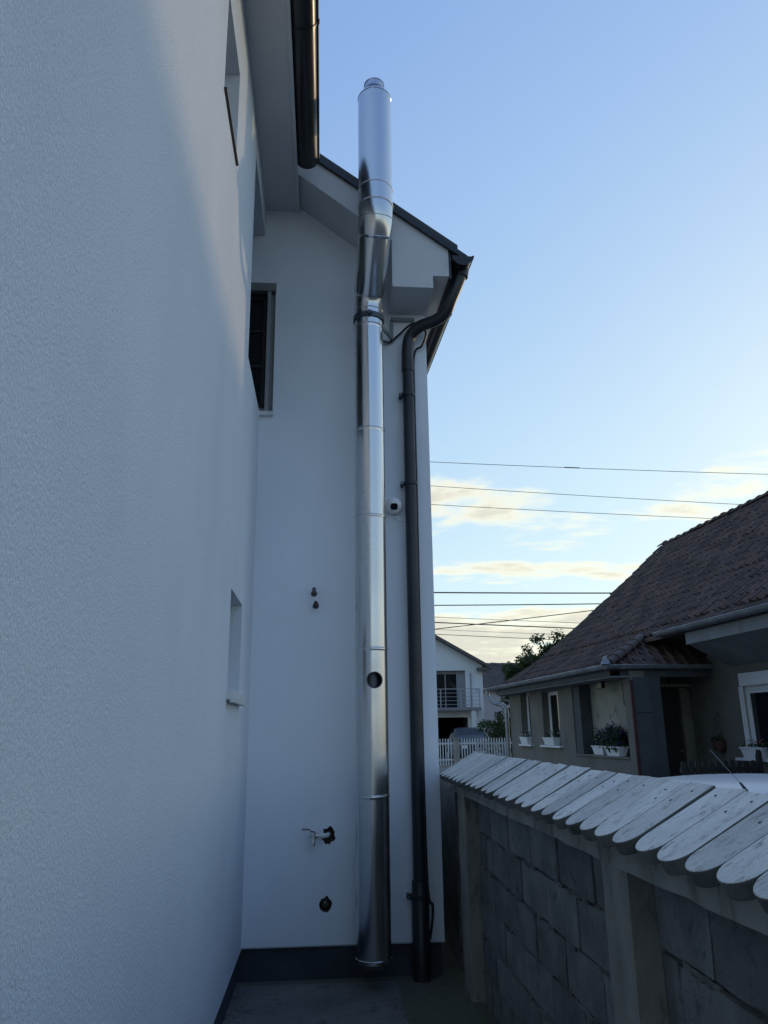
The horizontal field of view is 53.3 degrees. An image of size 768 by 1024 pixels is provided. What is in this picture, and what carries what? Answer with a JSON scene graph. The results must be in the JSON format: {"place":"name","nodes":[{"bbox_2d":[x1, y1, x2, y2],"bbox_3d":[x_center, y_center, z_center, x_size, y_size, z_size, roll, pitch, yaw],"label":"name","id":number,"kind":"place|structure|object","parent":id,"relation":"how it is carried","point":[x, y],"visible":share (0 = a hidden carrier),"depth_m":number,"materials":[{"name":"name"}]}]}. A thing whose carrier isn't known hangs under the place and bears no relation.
{"place":"outdoors","nodes":[
{"label":"outdoors","id":0,"kind":"place"},
{"bbox_2d":[223,981,408,1023],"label":"passage paving","id":1,"kind":"structure","parent":0,"point":[349,1003],"depth_m":4.65,"materials":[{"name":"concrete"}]},
{"bbox_2d":[236,751,511,1023],"bbox_3d":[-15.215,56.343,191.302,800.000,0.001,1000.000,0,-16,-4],"label":"ground","id":2,"kind":"structure","parent":0,"point":[443,998],"depth_m":4.80,"materials":[{"name":"grey concrete"}]},
{"bbox_2d":[0,0,473,1023],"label":"white house","id":3,"kind":"structure","parent":2,"relation":"on","point":[178,224],"depth_m":2.97,"materials":[{"name":"paint"}]},
{"bbox_2d":[224,87,238,165],"bbox_3d":[-0.971,-2.418,4.291,0.276,0.654,0.564,0,-16,-4],"label":"window","id":4,"kind":"structure","parent":3,"relation":"in","point":[225,88],"depth_m":4.18,"materials":[{"name":"black glass"}]},
{"bbox_2d":[226,691,246,705],"bbox_3d":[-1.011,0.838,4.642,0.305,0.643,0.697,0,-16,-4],"label":"window sill","id":5,"kind":"structure","parent":3,"relation":"in","point":[233,697],"depth_m":4.39,"materials":[{"name":"white plastic"}]},
{"bbox_2d":[248,282,276,416],"bbox_3d":[-1.380,-1.352,6.376,0.945,1.223,0.165,0,-16,-4],"label":"window","id":6,"kind":"structure","parent":3,"relation":"in","point":[263,295],"depth_m":6.44,"materials":[{"name":"black glass"}]},
{"bbox_2d":[311,587,316,596],"bbox_3d":[-0.530,0.607,5.795,0.048,0.057,0.138,0,-16,-4],"label":"pipe stub","id":7,"kind":"object","parent":3,"relation":"attached to","point":[313,593],"visible":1,"depth_m":5.78,"materials":[{"name":"black plastic"}]},
{"bbox_2d":[313,601,318,608],"bbox_3d":[-0.515,0.701,5.769,0.048,0.048,0.136,0,-16,-4],"label":"pipe stub","id":8,"kind":"object","parent":3,"relation":"attached to","point":[315,605],"visible":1,"depth_m":5.75,"materials":[{"name":"black plastic"}]},
{"bbox_2d":[302,829,330,846],"bbox_3d":[-0.449,2.262,5.328,0.241,0.115,0.111,11,-20,-36],"label":"garden tap","id":9,"kind":"object","parent":3,"relation":"attached to","point":[315,835],"visible":1,"depth_m":5.30,"materials":[{"name":"silver plastic"}]},
{"bbox_2d":[353,77,413,970],"bbox_3d":[0.041,-0.287,5.724,0.528,6.629,0.823,0,-16,-4],"label":"steel chimney","id":10,"kind":"object","parent":3,"relation":"attached to","point":[372,794],"visible":1,"depth_m":5.58,"materials":[{"name":"silver metal"}]},
{"bbox_2d":[385,497,403,521],"bbox_3d":[0.081,-0.025,6.012,0.158,0.187,0.109,0,-16,-4],"label":"security camera","id":11,"kind":"object","parent":3,"relation":"attached to","point":[393,505],"visible":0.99,"depth_m":5.99,"materials":[{"name":"white plastic"}]},
{"bbox_2d":[391,503,397,509],"bbox_3d":[0.079,-0.044,5.978,0.056,0.054,0.032,-1,-16,1],"label":"lens window","id":12,"kind":"structure","parent":11,"relation":"in","point":[394,506],"depth_m":5.97,"materials":[{"name":"black glass"}]},
{"bbox_2d":[383,322,433,939],"bbox_3d":[0.196,0.661,5.817,0.383,4.672,0.103,0,-16,-4],"label":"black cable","id":13,"kind":"object","parent":3,"relation":"attached to","point":[414,353],"visible":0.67,"depth_m":5.87,"materials":[{"name":"black plastic"}]},
{"bbox_2d":[398,268,468,982],"bbox_3d":[0.428,0.576,5.713,0.680,5.309,0.133,-9,-18,26],"label":"downpipe","id":14,"kind":"object","parent":3,"relation":"attached to","point":[419,896],"visible":0.96,"depth_m":5.67,"materials":[{"name":"metal"}]},
{"bbox_2d":[435,635,491,756],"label":"gabled house","id":15,"kind":"structure","parent":2,"relation":"on","point":[460,698],"depth_m":42.60,"materials":[{"name":"white paint"}]},
{"bbox_2d":[436,674,457,707],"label":"balcony door","id":16,"kind":"structure","parent":15,"relation":"in","point":[448,682],"depth_m":42.54,"materials":[{"name":"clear glass"}]},
{"bbox_2d":[446,727,495,761],"bbox_3d":[4.221,11.470,37.690,2.120,1.670,4.290,0,-16,-4],"label":"family car","id":17,"kind":"object","parent":2,"relation":"on","point":[466,733],"visible":0.38,"depth_m":37.18,"materials":[{"name":"blue paint"}]},
{"bbox_2d":[439,737,511,767],"bbox_3d":[3.183,9.481,29.899,4.100,1.256,0.240,0,-16,-4],"label":"picket fence","id":18,"kind":"object","parent":2,"relation":"on","point":[456,743],"visible":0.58,"depth_m":29.92,"materials":[{"name":"white paint"}]},
{"bbox_2d":[476,742,506,755],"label":"ornamental gate","id":19,"kind":"structure","parent":2,"relation":"on","point":[485,743],"depth_m":28.66,"materials":[{"name":"white metal"}]},
{"bbox_2d":[474,711,512,757],"bbox_3d":[5.434,10.134,34.203,2.702,2.526,2.388,-6,-17,17],"label":"garden bush","id":20,"kind":"object","parent":2,"relation":"on","point":[500,726],"visible":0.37,"depth_m":34.17,"materials":[{"name":"green plant"}]},
{"bbox_2d":[484,708,510,741],"bbox_3d":[6.719,10.020,37.474,3.144,4.490,3.784,-14,-20,38],"label":"hedge bush","id":21,"kind":"object","parent":2,"relation":"on","point":[492,732],"visible":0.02,"depth_m":36.61,"materials":[{"name":"green plant"}]},
{"bbox_2d":[482,662,518,749],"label":"brown roof house","id":22,"kind":"structure","parent":2,"relation":"on","point":[493,676],"depth_m":57.47,"materials":[{"name":"paint"}]},
{"bbox_2d":[498,629,564,705],"bbox_3d":[8.489,8.736,36.617,6.130,6.441,4.163,0,-16,-4],"label":"tree","id":23,"kind":"object","parent":2,"relation":"on","point":[528,659],"visible":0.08,"depth_m":36.71,"materials":[{"name":"green plant"}]},
{"bbox_2d":[439,752,767,1023],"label":"boundary wall","id":24,"kind":"structure","parent":2,"relation":"on","point":[577,895],"depth_m":2.64,"materials":[{"name":"concrete"}]},
{"bbox_2d":[483,491,767,777],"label":"tiled house","id":25,"kind":"structure","parent":2,"relation":"on","point":[661,655],"depth_m":15.43,"materials":[{"name":"brown tile"}]},
{"bbox_2d":[519,729,531,743],"bbox_3d":[3.770,5.894,20.139,0.267,0.412,0.644,1,-16,-8],"label":"flower box","id":26,"kind":"object","parent":25,"relation":"on","point":[527,739],"visible":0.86,"depth_m":19.99,"materials":[{"name":"white plastic"}]},
{"bbox_2d":[519,693,533,745],"bbox_3d":[3.845,5.484,20.293,0.335,1.375,1.010,1,-16,-8],"label":"window","id":27,"kind":"structure","parent":25,"relation":"in","point":[527,694],"depth_m":20.62,"materials":[{"name":"white plastic"}]},
{"bbox_2d":[542,729,560,745],"bbox_3d":[4.027,5.384,18.327,0.258,0.394,0.744,1,-16,-8],"label":"flower box","id":28,"kind":"object","parent":25,"relation":"on","point":[551,741],"visible":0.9,"depth_m":18.16,"materials":[{"name":"white plastic"}]},
{"bbox_2d":[540,691,563,747],"bbox_3d":[4.110,4.991,18.463,0.335,1.315,1.380,1,-16,-8],"label":"window","id":29,"kind":"structure","parent":25,"relation":"in","point":[552,696],"depth_m":18.78,"materials":[{"name":"white plastic"}]},
{"bbox_2d":[591,727,606,754],"bbox_3d":[4.487,4.730,15.838,0.368,0.568,0.597,1,-16,-8],"label":"flower box","id":30,"kind":"object","parent":25,"relation":"on","point":[598,748],"visible":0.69,"depth_m":15.78,"materials":[{"name":"white plastic"}]},
{"bbox_2d":[602,721,628,756],"bbox_3d":[4.556,4.465,15.098,0.432,0.670,0.741,1,-16,-8],"label":"flower box","id":31,"kind":"object","parent":25,"relation":"on","point":[615,738],"visible":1,"depth_m":14.91,"materials":[{"name":"white plastic"}]},
{"bbox_2d":[661,688,684,776],"bbox_3d":[5.749,4.660,15.280,0.485,2.255,0.105,1,-16,-8],"label":"door","id":32,"kind":"structure","parent":25,"relation":"in","point":[672,723],"depth_m":15.37,"materials":[{"name":"black wood"}]},
{"bbox_2d":[710,712,726,753],"bbox_3d":[6.253,4.128,14.312,0.334,0.744,0.289,-6,-17,18],"label":"hanging basket","id":33,"kind":"object","parent":25,"relation":"hanging from","point":[719,745],"visible":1,"depth_m":14.19,"materials":[{"name":"black plastic"}]},
{"bbox_2d":[735,670,767,761],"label":"window","id":34,"kind":"structure","parent":25,"relation":"in","point":[755,684],"depth_m":13.49,"materials":[{"name":"white plastic"}]},
{"bbox_2d":[739,738,767,758],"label":"flower box","id":35,"kind":"object","parent":34,"relation":"on","point":[748,752],"visible":0.96,"depth_m":13.16,"materials":[{"name":"white plastic"}]},
{"bbox_2d":[680,750,763,775],"bbox_3d":[5.618,4.568,12.636,1.450,1.211,0.080,1,-16,-8],"label":"porch fence","id":36,"kind":"object","parent":2,"relation":"on","point":[756,767],"visible":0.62,"depth_m":12.71,"materials":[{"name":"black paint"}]},
{"bbox_2d":[435,634,557,639],"bbox_3d":[10.546,4.709,31.828,70.001,2.928,0.021,0,-16,-4],"label":"overhead cable","id":37,"kind":"object","parent":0,"point":[499,637],"visible":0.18,"depth_m":31.23,"materials":[{"name":"grey plastic"}]},
{"bbox_2d":[436,629,562,634],"bbox_3d":[10.583,4.416,31.392,70.000,2.538,0.012,0,-16,-4],"label":"overhead cable","id":38,"kind":"object","parent":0,"point":[504,632],"visible":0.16,"depth_m":30.81,"materials":[{"name":"grey plastic"}]},
{"bbox_2d":[435,622,573,628],"bbox_3d":[10.618,4.085,30.968,70.002,2.707,0.036,0,-16,-4],"label":"overhead cable","id":39,"kind":"object","parent":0,"point":[506,625],"visible":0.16,"depth_m":30.38,"materials":[{"name":"grey plastic"}]},
{"bbox_2d":[439,617,571,622],"bbox_3d":[10.615,3.870,31.030,70.001,2.549,0.016,0,-16,-4],"label":"overhead cable","id":40,"kind":"object","parent":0,"point":[496,619],"visible":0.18,"depth_m":30.42,"materials":[{"name":"grey plastic"}]},
{"bbox_2d":[435,610,592,629],"bbox_3d":[10.682,2.852,30.283,70.004,8.466,0.028,0,-16,-4],"label":"overhead cable","id":41,"kind":"object","parent":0,"point":[514,619],"visible":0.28,"depth_m":29.45,"materials":[{"name":"grey plastic"}]},
{"bbox_2d":[434,603,600,605],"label":"overhead cable","id":42,"kind":"object","parent":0,"point":[517,604],"visible":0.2,"depth_m":30.64,"materials":[{"name":"grey plastic"}]},
{"bbox_2d":[434,592,611,593],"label":"overhead cable","id":43,"kind":"object","parent":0,"point":[534,592],"visible":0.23,"depth_m":30.84,"materials":[{"name":"grey plastic"}]},
{"bbox_2d":[319,0,767,662],"label":"sky","id":44,"kind":"structure","parent":0,"point":[601,166],"materials":[{"name":"blue"}]},
{"bbox_2d":[431,504,711,518],"bbox_3d":[10.555,-0.574,32.295,70.001,2.770,0.019,0,-16,-4],"label":"overhead cable","id":45,"kind":"object","parent":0,"point":[566,511],"visible":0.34,"depth_m":31.91,"materials":[{"name":"grey plastic"}]},
{"bbox_2d":[437,486,738,504],"bbox_3d":[10.546,-1.271,32.493,70.001,3.434,0.019,0,-16,-4],"label":"overhead cable","id":46,"kind":"object","parent":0,"point":[584,495],"visible":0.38,"depth_m":32.14,"materials":[{"name":"grey plastic"}]},
{"bbox_2d":[438,462,767,474],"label":"overhead cable","id":47,"kind":"object","parent":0,"point":[597,468],"visible":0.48,"depth_m":32.53,"materials":[{"name":"grey plastic"}]},
{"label":"neighbour yard","id":48,"kind":"structure","parent":0,"visible":0},
{"bbox_2d":[662,750,767,793],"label":"parked car","id":49,"kind":"object","parent":48,"relation":"on","point":[756,783],"visible":0.09,"depth_m":3.82,"materials":[{"name":"grey paint"}]}
]}

